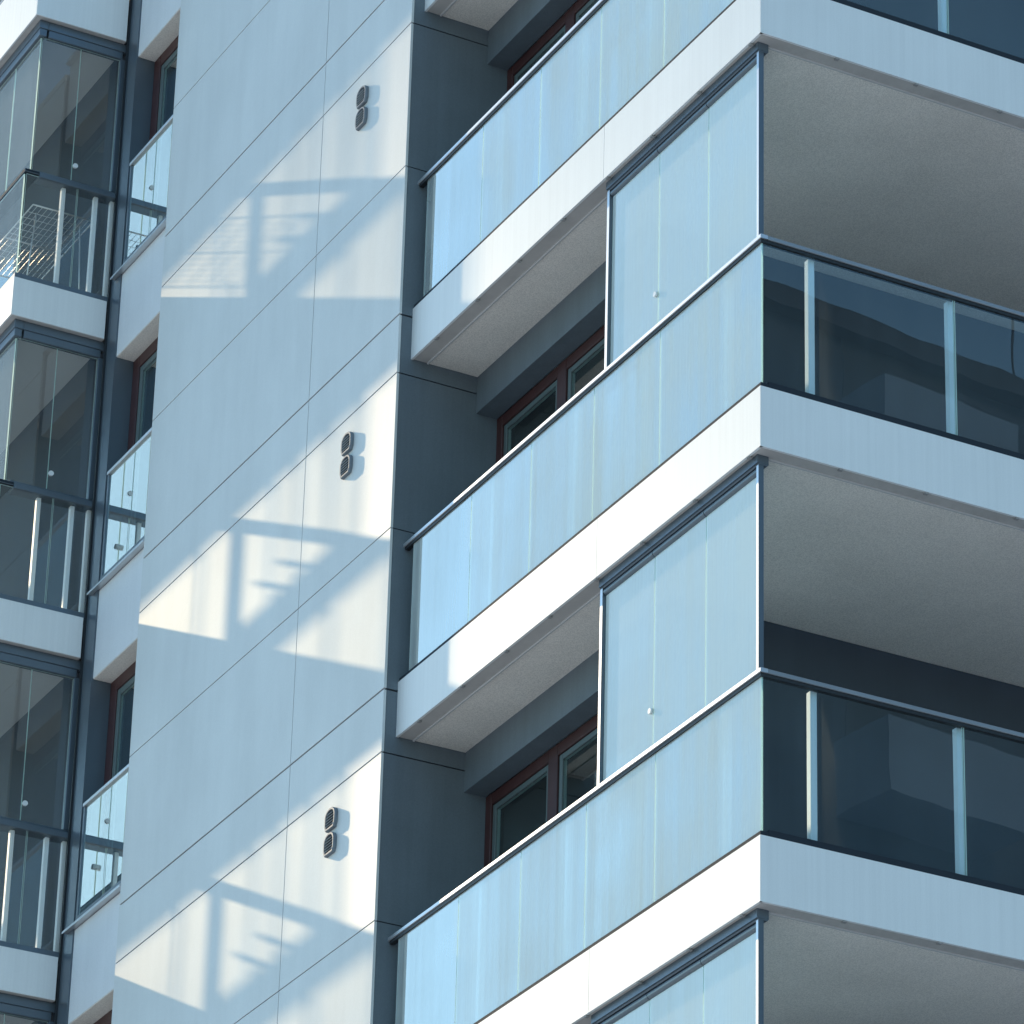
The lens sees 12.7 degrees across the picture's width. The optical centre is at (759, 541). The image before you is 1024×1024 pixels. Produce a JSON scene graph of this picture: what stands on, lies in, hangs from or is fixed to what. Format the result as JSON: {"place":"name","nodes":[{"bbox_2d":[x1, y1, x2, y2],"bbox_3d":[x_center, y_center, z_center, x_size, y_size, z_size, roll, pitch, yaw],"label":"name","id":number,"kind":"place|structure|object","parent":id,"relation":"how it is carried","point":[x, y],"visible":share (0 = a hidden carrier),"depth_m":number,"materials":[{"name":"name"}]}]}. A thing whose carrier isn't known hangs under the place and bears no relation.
{"place":"outdoors","nodes":[
{"label":"outdoors","id":0,"kind":"place"},
{"bbox_2d":[0,257,13,288],"label":"sky","id":1,"kind":"structure","parent":0,"point":[3,280],"materials":[{"name":"blue"}]},
{"label":"ground","id":2,"kind":"structure","parent":0,"visible":0},
{"bbox_2d":[0,0,1023,1023],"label":"apartment building","id":3,"kind":"structure","parent":2,"relation":"on","point":[510,510],"depth_m":30.93,"materials":[{"name":"concrete"}]},
{"bbox_2d":[0,204,90,289],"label":"drying rack","id":4,"kind":"object","parent":3,"relation":"on","point":[35,245],"visible":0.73,"depth_m":38.72,"materials":[{"name":"metal"}]},
{"bbox_2d":[94,1010,111,1023],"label":"window","id":5,"kind":"structure","parent":3,"relation":"in","point":[107,1018],"depth_m":34.70,"materials":[{"name":"brown glass"}]},
{"bbox_2d":[104,661,135,784],"bbox_3d":[-4.840,1.868,35.492,0.066,2.091,0.996,15,-30,-27],"label":"window","id":6,"kind":"structure","parent":3,"relation":"in","point":[125,682],"depth_m":36.03,"materials":[{"name":"brown wood"}]},
{"bbox_2d":[127,337,157,451],"bbox_3d":[-4.839,-0.720,36.802,0.066,2.091,0.996,15,-30,-27],"label":"window","id":7,"kind":"structure","parent":3,"relation":"in","point":[141,366],"depth_m":37.35,"materials":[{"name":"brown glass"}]},
{"bbox_2d":[149,35,178,140],"bbox_3d":[-4.837,-3.307,38.112,0.066,2.091,0.996,15,-30,-27],"label":"window","id":8,"kind":"structure","parent":3,"relation":"in","point":[168,57],"depth_m":38.67,"materials":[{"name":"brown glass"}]},
{"bbox_2d":[484,714,597,867],"bbox_3d":[-1.262,2.284,29.768,0.070,2.185,2.208,15,-30,-27],"label":"window","id":9,"kind":"structure","parent":3,"relation":"in","point":[553,764],"depth_m":30.39,"materials":[{"name":"brown wood"}]},
{"bbox_2d":[496,325,604,462],"bbox_3d":[-1.260,-0.304,31.078,0.070,2.185,2.208,15,-30,-27],"label":"window","id":10,"kind":"structure","parent":3,"relation":"in","point":[562,380],"depth_m":31.74,"materials":[{"name":"brown wood"}]},
{"bbox_2d":[507,0,598,91],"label":"window","id":11,"kind":"structure","parent":3,"relation":"in","point":[580,8],"depth_m":33.21,"materials":[{"name":"brown glass"}]}
]}

